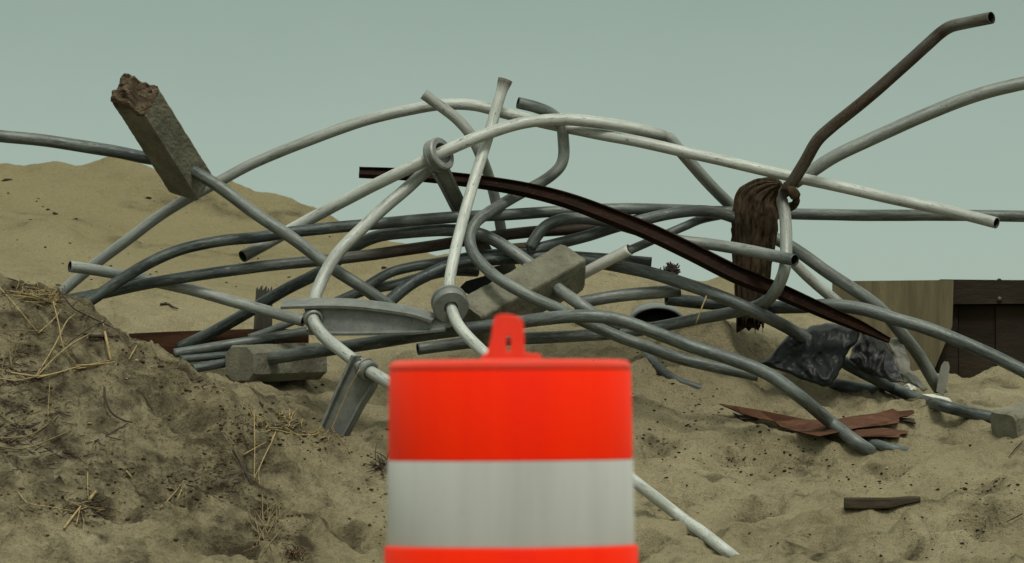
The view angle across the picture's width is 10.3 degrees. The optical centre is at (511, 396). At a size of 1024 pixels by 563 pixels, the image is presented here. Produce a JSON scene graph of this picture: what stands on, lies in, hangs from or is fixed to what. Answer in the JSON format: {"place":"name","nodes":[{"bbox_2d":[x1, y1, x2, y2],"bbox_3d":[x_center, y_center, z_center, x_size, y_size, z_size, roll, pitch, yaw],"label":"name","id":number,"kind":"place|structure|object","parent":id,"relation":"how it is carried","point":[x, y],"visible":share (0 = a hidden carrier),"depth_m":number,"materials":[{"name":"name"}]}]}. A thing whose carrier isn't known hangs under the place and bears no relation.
{"place":"outdoors","nodes":[
{"label":"outdoors","id":0,"kind":"place"},
{"bbox_2d":[384,314,637,562],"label":"traffic drum","id":1,"kind":"object","parent":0,"point":[499,453],"visible":1,"depth_m":10.01,"materials":[{"name":"orange plastic"}]},
{"bbox_2d":[0,157,1023,562],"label":"sand dunes","id":2,"kind":"structure","parent":0,"point":[100,205],"depth_m":22.90,"materials":[{"name":"beige sand"}]},
{"bbox_2d":[0,345,19,376],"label":"dry grass tuft","id":3,"kind":"object","parent":2,"relation":"on","point":[10,360],"visible":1,"depth_m":22.54,"materials":[{"name":"plant"}]},
{"bbox_2d":[0,287,37,332],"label":"dry straw","id":4,"kind":"object","parent":2,"relation":"on","point":[17,308],"visible":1,"depth_m":22.74,"materials":[{"name":"beige plant"}]},
{"bbox_2d":[14,503,41,517],"bbox_3d":[-1.844,0.433,21.602,0.133,0.058,0.026,0,0,31],"label":"dry straw","id":5,"kind":"object","parent":2,"relation":"on","point":[26,511],"visible":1,"depth_m":21.59,"materials":[{"name":"beige plant"}]},
{"bbox_2d":[0,330,58,332],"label":"dry straw","id":6,"kind":"object","parent":2,"relation":"on","point":[25,330],"visible":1,"depth_m":22.67,"materials":[{"name":"beige plant"}]},
{"bbox_2d":[0,409,61,438],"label":"dry straw","id":7,"kind":"object","parent":2,"relation":"on","point":[26,435],"visible":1,"depth_m":22.28,"materials":[{"name":"beige plant"}]},
{"bbox_2d":[0,273,69,312],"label":"straw mat","id":8,"kind":"object","parent":2,"relation":"on","point":[48,300],"visible":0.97,"depth_m":23.04,"materials":[{"name":"beige plant"}]},
{"bbox_2d":[0,429,71,449],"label":"dry straw","id":9,"kind":"object","parent":2,"relation":"on","point":[34,445],"visible":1,"depth_m":22.22,"materials":[{"name":"beige plant"}]},
{"bbox_2d":[38,309,61,333],"bbox_3d":[-1.846,-0.302,22.864,0.026,0.103,0.320,0,0,12],"label":"dry straw","id":10,"kind":"object","parent":2,"relation":"on","point":[49,323],"visible":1,"depth_m":22.79,"materials":[{"name":"beige plant"}]},
{"bbox_2d":[36,314,74,374],"bbox_3d":[-1.816,-0.208,22.727,0.018,0.254,0.457,0,0,15],"label":"dry straw","id":11,"kind":"object","parent":2,"relation":"on","point":[54,344],"visible":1,"depth_m":22.67,"materials":[{"name":"beige plant"}]},
{"bbox_2d":[0,359,114,411],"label":"straw bundle","id":12,"kind":"object","parent":2,"relation":"on","point":[81,366],"visible":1,"depth_m":22.54,"materials":[{"name":"beige plant"}]},
{"bbox_2d":[17,471,104,530],"bbox_3d":[-1.717,0.400,21.732,0.315,0.221,0.427,0,0,-19],"label":"dry grass tuft","id":13,"kind":"object","parent":2,"relation":"on","point":[79,508],"visible":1,"depth_m":21.65,"materials":[{"name":"plant"}]},
{"bbox_2d":[38,333,90,374],"bbox_3d":[-1.783,-0.168,22.696,0.023,0.178,0.422,0,0,25],"label":"dry straw","id":14,"kind":"object","parent":2,"relation":"on","point":[60,352],"visible":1,"depth_m":22.64,"materials":[{"name":"beige plant"}]},
{"bbox_2d":[53,301,76,364],"bbox_3d":[-1.821,-0.252,22.838,0.064,0.266,0.299,0,0,-24],"label":"dry straw","id":15,"kind":"object","parent":2,"relation":"on","point":[60,331],"visible":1,"depth_m":22.74,"materials":[{"name":"beige plant"}]},
{"bbox_2d":[56,284,114,328],"bbox_3d":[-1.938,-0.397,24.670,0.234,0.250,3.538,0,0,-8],"label":"dark twig","id":16,"kind":"object","parent":2,"relation":"on","point":[78,310],"visible":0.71,"depth_m":23.06,"materials":[{"name":"brown wood"}]},
{"bbox_2d":[69,321,106,342],"bbox_3d":[-1.688,-0.260,22.992,0.059,0.094,0.428,0,0,16],"label":"dark twig","id":17,"kind":"object","parent":2,"relation":"on","point":[86,330],"visible":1,"depth_m":22.87,"materials":[{"name":"brown wood"}]},
{"bbox_2d":[88,334,116,337],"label":"dark twig","id":18,"kind":"object","parent":2,"relation":"on","point":[96,335],"visible":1,"depth_m":22.89,"materials":[{"name":"brown wood"}]},
{"bbox_2d":[102,320,111,359],"bbox_3d":[-1.644,-0.226,22.978,0.022,0.169,0.338,0,0,-10],"label":"dry straw","id":19,"kind":"object","parent":2,"relation":"on","point":[107,346],"visible":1,"depth_m":22.84,"materials":[{"name":"beige plant"}]},
{"bbox_2d":[94,423,127,445],"bbox_3d":[-1.567,0.149,22.325,0.097,0.090,0.231,0,0,11],"label":"dark twig","id":20,"kind":"object","parent":2,"relation":"on","point":[109,434],"visible":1,"depth_m":22.33,"materials":[{"name":"brown wood"}]},
{"bbox_2d":[103,386,132,422],"bbox_3d":[-1.584,0.033,22.531,0.062,0.146,0.246,0,0,-31],"label":"dark twig","id":21,"kind":"object","parent":2,"relation":"on","point":[107,405],"visible":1,"depth_m":22.49,"materials":[{"name":"brown wood"}]},
{"bbox_2d":[0,342,320,524],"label":"root litter","id":22,"kind":"object","parent":2,"relation":"on","point":[24,434],"visible":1,"depth_m":22.32,"materials":[{"name":"brown plant"}]},
{"bbox_2d":[160,303,177,308],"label":"dark twig","id":23,"kind":"object","parent":2,"relation":"on","point":[169,304],"visible":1,"depth_m":26.08,"materials":[{"name":"brown wood"}]},
{"bbox_2d":[159,480,184,507],"bbox_3d":[-1.317,0.379,22.078,0.007,0.107,0.300,0,0,15],"label":"dry straw","id":24,"kind":"object","parent":2,"relation":"on","point":[169,498],"visible":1,"depth_m":22.06,"materials":[{"name":"beige plant"}]},
{"bbox_2d":[68,261,304,326],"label":"bent pipe","id":25,"kind":"object","parent":2,"relation":"on","point":[236,302],"visible":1,"depth_m":24.02,"materials":[{"name":"grey metal"}]},
{"bbox_2d":[0,293,387,562],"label":"soil crumbs","id":26,"kind":"object","parent":2,"relation":"on","point":[144,458],"visible":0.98,"depth_m":22.46,"materials":[{"name":"brown soil"}]},
{"bbox_2d":[1,178,386,302],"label":"distant specks","id":27,"kind":"object","parent":2,"relation":"on","point":[55,213],"visible":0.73,"depth_m":28.88,"materials":[{"name":"brown"}]},
{"bbox_2d":[180,351,227,362],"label":"bent pipe","id":28,"kind":"object","parent":2,"relation":"on","point":[204,357],"visible":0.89,"depth_m":24.02,"materials":[{"name":"grey metal"}]},
{"bbox_2d":[173,327,307,357],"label":"bent pipe","id":29,"kind":"object","parent":28,"relation":"on","point":[249,340],"visible":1,"depth_m":24.07,"materials":[{"name":"grey metal"}]},
{"bbox_2d":[191,358,225,371],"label":"bent pipe","id":30,"kind":"object","parent":2,"relation":"on","point":[209,365],"visible":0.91,"depth_m":23.97,"materials":[{"name":"grey metal"}]},
{"bbox_2d":[129,329,308,355],"bbox_3d":[-1.261,-0.227,24.337,0.782,0.126,0.035,0,0,0],"label":"old plank","id":31,"kind":"object","parent":2,"relation":"on","point":[167,341],"visible":0.38,"depth_m":24.32,"materials":[{"name":"red wood"}]},
{"bbox_2d":[232,450,251,484],"bbox_3d":[-1.070,0.279,22.446,0.058,0.138,0.254,0,0,-10],"label":"dark twig","id":32,"kind":"object","parent":2,"relation":"on","point":[240,463],"visible":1,"depth_m":22.48,"materials":[{"name":"brown wood"}]},
{"bbox_2d":[254,285,272,328],"bbox_3d":[-1.062,-0.337,24.409,0.065,0.279,0.137,0,0,32],"label":"stub post","id":33,"kind":"object","parent":2,"relation":"on","point":[262,322],"visible":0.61,"depth_m":24.37,"materials":[{"name":"wood"}]},
{"bbox_2d":[243,482,308,562],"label":"dry grass tuft","id":34,"kind":"object","parent":2,"relation":"on","point":[269,518],"visible":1,"depth_m":21.98,"materials":[{"name":"plant"}]},
{"bbox_2d":[243,408,343,482],"bbox_3d":[-0.894,0.220,23.012,0.266,0.346,1.379,0,0,18],"label":"dry grass tuft","id":35,"kind":"object","parent":2,"relation":"on","point":[284,417],"visible":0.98,"depth_m":23.00,"materials":[{"name":"plant"}]},
{"bbox_2d":[280,542,317,562],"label":"dry grass tuft","id":36,"kind":"object","parent":2,"relation":"on","point":[293,553],"visible":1,"depth_m":21.64,"materials":[{"name":"brown plant"}]},
{"bbox_2d":[321,355,377,435],"bbox_3d":[-0.673,0.019,23.338,0.270,0.381,0.114,0,0,29],"label":"cast arm","id":37,"kind":"object","parent":2,"relation":"on","point":[361,392],"visible":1,"depth_m":23.33},
{"bbox_2d":[330,369,359,431],"bbox_3d":[-0.680,0.018,23.244,0.152,0.260,0.015,0,0,33],"label":"rib","id":38,"kind":"object","parent":37,"relation":"attached to","point":[344,400],"visible":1,"depth_m":23.25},
{"bbox_2d":[67,215,635,298],"bbox_3d":[-0.698,-0.573,24.067,2.506,0.404,0.100,0,0,-4],"label":"bent pipe","id":39,"kind":"object","parent":2,"relation":"on","point":[300,262],"visible":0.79,"depth_m":24.02,"materials":[{"name":"grey metal"}]},
{"bbox_2d":[420,90,507,240],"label":"bent pipe","id":40,"kind":"object","parent":39,"relation":"on","point":[459,121],"visible":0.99,"depth_m":24.02,"materials":[{"name":"grey metal"}]},
{"bbox_2d":[239,114,733,261],"bbox_3d":[-0.051,-0.880,24.064,2.194,0.627,0.373,0,0,-9],"label":"bent pipe","id":41,"kind":"object","parent":39,"relation":"on","point":[713,188],"visible":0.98,"depth_m":24.00,"materials":[{"name":"grey metal"}]},
{"bbox_2d":[423,137,491,249],"bbox_3d":[-0.222,-0.828,24.038,0.104,0.519,0.538,0,0,27],"label":"cast arm","id":42,"kind":"object","parent":41,"relation":"hanging from","point":[442,174],"visible":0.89,"depth_m":23.88},
{"bbox_2d":[307,166,431,389],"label":"bent pipe","id":43,"kind":"object","parent":2,"relation":"on","point":[359,231],"visible":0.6,"depth_m":23.72,"materials":[{"name":"grey metal"}]},
{"bbox_2d":[281,285,468,335],"bbox_3d":[-0.568,-0.356,23.521,0.786,0.211,0.132,0,0,6],"label":"cast arm","id":44,"kind":"object","parent":43,"relation":"attached to","point":[348,317],"visible":1,"depth_m":23.52},
{"bbox_2d":[367,444,387,479],"bbox_3d":[-0.538,0.265,23.090,0.117,0.152,0.462,0,0,10],"label":"dry grass tuft","id":45,"kind":"object","parent":2,"relation":"on","point":[379,465],"visible":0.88,"depth_m":23.16,"materials":[{"name":"beige plant"}]},
{"bbox_2d":[334,268,478,298],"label":"bent pipe","id":46,"kind":"object","parent":2,"relation":"on","point":[389,285],"visible":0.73,"depth_m":24.10,"materials":[{"name":"grey metal"}]},
{"bbox_2d":[365,248,651,286],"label":"bent pipe","id":47,"kind":"object","parent":46,"relation":"on","point":[391,272],"visible":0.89,"depth_m":24.10,"materials":[{"name":"grey metal"}]},
{"bbox_2d":[460,276,491,293],"bbox_3d":[-0.147,-0.476,24.195,0.163,0.092,0.030,0,0,0],"label":"torn sheet","id":48,"kind":"object","parent":2,"relation":"on","point":[470,286],"visible":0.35,"depth_m":24.18,"materials":[{"name":"black plastic"}]},
{"bbox_2d":[484,264,515,275],"bbox_3d":[-0.042,-0.523,24.300,0.150,0.096,0.080,0,0,0],"label":"old board","id":49,"kind":"object","parent":2,"relation":"on","point":[504,269],"visible":0.29,"depth_m":24.26,"materials":[{"name":"brown wood"}]},
{"bbox_2d":[512,242,526,248],"bbox_3d":[0.033,-0.627,24.360,0.145,0.069,0.105,0,0,-16],"label":"concrete chunk","id":50,"kind":"object","parent":49,"relation":"on","point":[521,245],"visible":0.16,"depth_m":24.32,"materials":[{"name":"grey concrete"}]},
{"bbox_2d":[1,301,1000,562],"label":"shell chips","id":51,"kind":"object","parent":2,"relation":"on","point":[635,435],"visible":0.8,"depth_m":22.89,"materials":[{"name":"beige"}]},
{"bbox_2d":[58,98,999,293],"bbox_3d":[0.027,-0.814,24.038,4.055,0.898,0.211,0,0,6],"label":"bent pipe","id":52,"kind":"object","parent":2,"relation":"on","point":[114,249],"visible":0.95,"depth_m":24.09,"materials":[{"name":"grey metal"}]},
{"bbox_2d":[225,309,876,454],"bbox_3d":[0.164,-0.028,23.719,2.796,0.660,0.593,0,0,15],"label":"footed pipe","id":53,"kind":"object","parent":2,"relation":"on","point":[278,362],"visible":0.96,"depth_m":23.51,"materials":[{"name":"metal"}]},
{"bbox_2d":[247,313,303,336],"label":"bent pipe","id":54,"kind":"object","parent":53,"relation":"on","point":[280,326],"visible":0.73,"depth_m":24.16,"materials":[{"name":"grey metal"}]},
{"bbox_2d":[176,224,620,347],"bbox_3d":[-0.510,-0.455,23.870,1.980,0.548,0.543,0,0,11],"label":"footed pipe","id":55,"kind":"object","parent":53,"relation":"on","point":[557,273],"visible":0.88,"depth_m":23.82,"materials":[{"name":"metal"}]},
{"bbox_2d":[84,203,1023,304],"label":"bent pipe","id":56,"kind":"object","parent":55,"relation":"on","point":[109,287],"visible":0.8,"depth_m":23.99,"materials":[{"name":"grey metal"}]},
{"bbox_2d":[464,97,757,380],"bbox_3d":[0.372,-0.663,23.643,1.173,1.201,0.662,0,0,32],"label":"bent pipe","id":57,"kind":"object","parent":56,"relation":"on","point":[484,266],"visible":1,"depth_m":23.58,"materials":[{"name":"grey metal"}]},
{"bbox_2d":[443,77,738,557],"bbox_3d":[0.249,-0.347,22.936,0.521,2.001,2.293,0,0,-26],"label":"bent pipe","id":58,"kind":"object","parent":2,"relation":"on","point":[472,341],"visible":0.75,"depth_m":23.52,"materials":[{"name":"white metal"}]},
{"bbox_2d":[386,251,811,341],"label":"bent pipe","id":59,"kind":"object","parent":2,"relation":"on","point":[398,293],"visible":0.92,"depth_m":23.97,"materials":[{"name":"grey metal"}]},
{"bbox_2d":[0,73,394,302],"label":"footed pipe","id":60,"kind":"object","parent":59,"relation":"on","point":[169,153],"visible":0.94,"depth_m":23.84,"materials":[{"name":"metal"}]},
{"bbox_2d":[585,244,632,278],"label":"bent pipe","id":61,"kind":"object","parent":59,"relation":"on","point":[608,260],"visible":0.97,"depth_m":23.95,"materials":[{"name":"white metal"}]},
{"bbox_2d":[627,209,731,253],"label":"bent pipe","id":62,"kind":"object","parent":61,"relation":"on","point":[675,229],"visible":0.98,"depth_m":24.11,"materials":[{"name":"grey metal"}]},
{"bbox_2d":[527,205,734,254],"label":"bent pipe","id":63,"kind":"object","parent":59,"relation":"on","point":[598,232],"visible":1,"depth_m":24.08,"materials":[{"name":"grey metal"}]},
{"bbox_2d":[525,212,798,265],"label":"bent pipe","id":64,"kind":"object","parent":59,"relation":"on","point":[542,229],"visible":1,"depth_m":23.96,"materials":[{"name":"grey metal"}]},
{"bbox_2d":[359,167,890,342],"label":"bent steel beam","id":65,"kind":"structure","parent":2,"relation":"on","point":[711,262],"depth_m":23.90,"materials":[{"name":"brown metal"}]},
{"bbox_2d":[574,285,680,309],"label":"bent pipe","id":66,"kind":"object","parent":2,"relation":"on","point":[629,294],"visible":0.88,"depth_m":24.00,"materials":[{"name":"grey metal"}]},
{"bbox_2d":[630,302,682,321],"bbox_3d":[0.633,-0.367,24.928,0.248,0.099,0.340,0,0,0],"label":"drain pipe shell","id":67,"kind":"object","parent":2,"relation":"on","point":[652,311],"visible":0.78,"depth_m":24.83},
{"bbox_2d":[314,352,1022,559],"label":"bark crumbs","id":68,"kind":"object","parent":2,"relation":"on","point":[881,473],"visible":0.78,"depth_m":23.23,"materials":[{"name":"brown wood"}]},
{"bbox_2d":[660,261,680,274],"bbox_3d":[0.731,-0.593,26.300,0.099,0.065,0.045,0,0,0],"label":"shrub","id":69,"kind":"object","parent":2,"relation":"on","point":[671,267],"visible":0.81,"depth_m":26.29,"materials":[{"name":"plant"}]},
{"bbox_2d":[641,351,702,388],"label":"bent pipe","id":70,"kind":"object","parent":2,"relation":"on","point":[660,368],"visible":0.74,"depth_m":23.97,"materials":[{"name":"grey metal"}]},
{"bbox_2d":[695,296,706,324],"bbox_3d":[0.793,-0.361,23.806,0.056,0.123,0.013,0,0,-23],"label":"dry straw","id":71,"kind":"object","parent":2,"relation":"on","point":[700,310],"visible":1,"depth_m":23.80,"materials":[{"name":"beige plant"}]},
{"bbox_2d":[731,177,800,332],"bbox_3d":[1.111,-0.595,24.063,0.205,0.672,0.490,0,0,-29],"label":"timber pile","id":72,"kind":"object","parent":2,"relation":"on","point":[755,210],"visible":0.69,"depth_m":24.14,"materials":[{"name":"brown wood"}]},
{"bbox_2d":[416,12,994,354],"bbox_3d":[0.820,-0.884,23.895,2.434,1.420,0.359,0,0,9],"label":"bent pipe","id":73,"kind":"object","parent":72,"relation":"on","point":[887,80],"visible":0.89,"depth_m":23.82,"materials":[{"name":"metal"}]},
{"bbox_2d":[796,76,1023,187],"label":"bent pipe","id":74,"kind":"object","parent":72,"relation":"on","point":[818,166],"visible":0.98,"depth_m":24.06,"materials":[{"name":"grey metal"}]},
{"bbox_2d":[760,323,859,386],"bbox_3d":[1.258,-0.176,24.068,0.443,0.272,0.270,0,0,0],"label":"black plastic bag","id":75,"kind":"object","parent":2,"relation":"on","point":[818,358],"visible":0.99,"depth_m":24.02,"materials":[{"name":"black plastic"}]},
{"bbox_2d":[719,403,915,437],"bbox_3d":[1.276,0.101,23.638,0.821,0.143,0.479,0,0,0],"label":"splintered board","id":76,"kind":"object","parent":2,"relation":"on","point":[816,428],"visible":1,"depth_m":23.71,"materials":[{"name":"red wood"}]},
{"bbox_2d":[664,294,1023,377],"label":"bent pipe","id":77,"kind":"object","parent":2,"relation":"on","point":[988,353],"visible":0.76,"depth_m":24.03,"materials":[{"name":"grey metal"}]},
{"bbox_2d":[791,261,841,298],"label":"bent pipe","id":78,"kind":"object","parent":77,"relation":"on","point":[809,278],"visible":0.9,"depth_m":24.10,"materials":[{"name":"grey metal"}]},
{"bbox_2d":[828,378,884,393],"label":"bent pipe","id":79,"kind":"object","parent":2,"relation":"on","point":[841,385],"visible":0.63,"depth_m":24.25,"materials":[{"name":"grey metal"}]},
{"bbox_2d":[776,233,948,393],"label":"bent pipe","id":80,"kind":"object","parent":2,"relation":"on","point":[863,295],"visible":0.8,"depth_m":24.25,"materials":[{"name":"grey metal"}]},
{"bbox_2d":[888,338,926,390],"bbox_3d":[1.671,-0.136,24.235,0.076,0.232,0.209,0,0,-40],"label":"pale plastic sheet","id":81,"kind":"object","parent":80,"relation":"hanging from","point":[899,354],"visible":0.98,"depth_m":24.23,"materials":[{"name":"grey plastic"}]},
{"bbox_2d":[844,496,920,509],"bbox_3d":[1.459,0.421,22.411,0.301,0.057,0.065,0,0,0],"label":"driftwood chunk","id":82,"kind":"object","parent":2,"relation":"on","point":[858,503],"visible":1,"depth_m":22.38,"materials":[{"name":"wood"}]},
{"bbox_2d":[863,438,908,450],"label":"bent pipe","id":83,"kind":"object","parent":2,"relation":"on","point":[879,445],"visible":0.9,"depth_m":23.44,"materials":[{"name":"grey metal"}]},
{"bbox_2d":[904,384,916,390],"bbox_3d":[1.702,-0.034,24.591,0.095,0.047,0.049,0,0,0],"label":"crumpled wrapper","id":84,"kind":"object","parent":2,"relation":"on","point":[911,387],"visible":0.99,"depth_m":24.58,"materials":[{"name":"white plastic"}]},
{"bbox_2d":[832,278,1023,377],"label":"bulkhead wall","id":85,"kind":"structure","parent":2,"relation":"on","point":[989,313],"depth_m":27.40,"materials":[{"name":"brown wood"}]},
{"bbox_2d":[842,357,1023,438],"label":"footed pipe","id":86,"kind":"object","parent":2,"relation":"on","point":[1007,421],"visible":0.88,"depth_m":23.76,"materials":[{"name":"metal"}]},
{"bbox_2d":[849,329,903,382],"bbox_3d":[1.546,-0.177,24.150,0.228,0.238,0.138,0,0,0],"label":"smoky plastic film","id":87,"kind":"object","parent":86,"relation":"on","point":[872,355],"visible":1,"depth_m":24.11,"materials":[{"name":"grey plastic"}]},
{"bbox_2d":[922,394,951,401],"bbox_3d":[1.788,0.012,23.923,0.134,0.044,0.041,0,0,0],"label":"white plastic piece","id":88,"kind":"object","parent":2,"relation":"on","point":[929,396],"visible":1,"depth_m":23.91,"materials":[{"name":"white plastic"}]},
{"bbox_2d":[936,361,949,394],"bbox_3d":[1.850,-0.078,24.430,0.058,0.146,0.020,0,0,0],"label":"broken board","id":89,"kind":"object","parent":2,"relation":"on","point":[943,377],"visible":1,"depth_m":24.42,"materials":[{"name":"wood"}]},
{"bbox_2d":[0,0,1023,300],"label":"sky","id":90,"kind":"structure","parent":0,"point":[755,81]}
]}

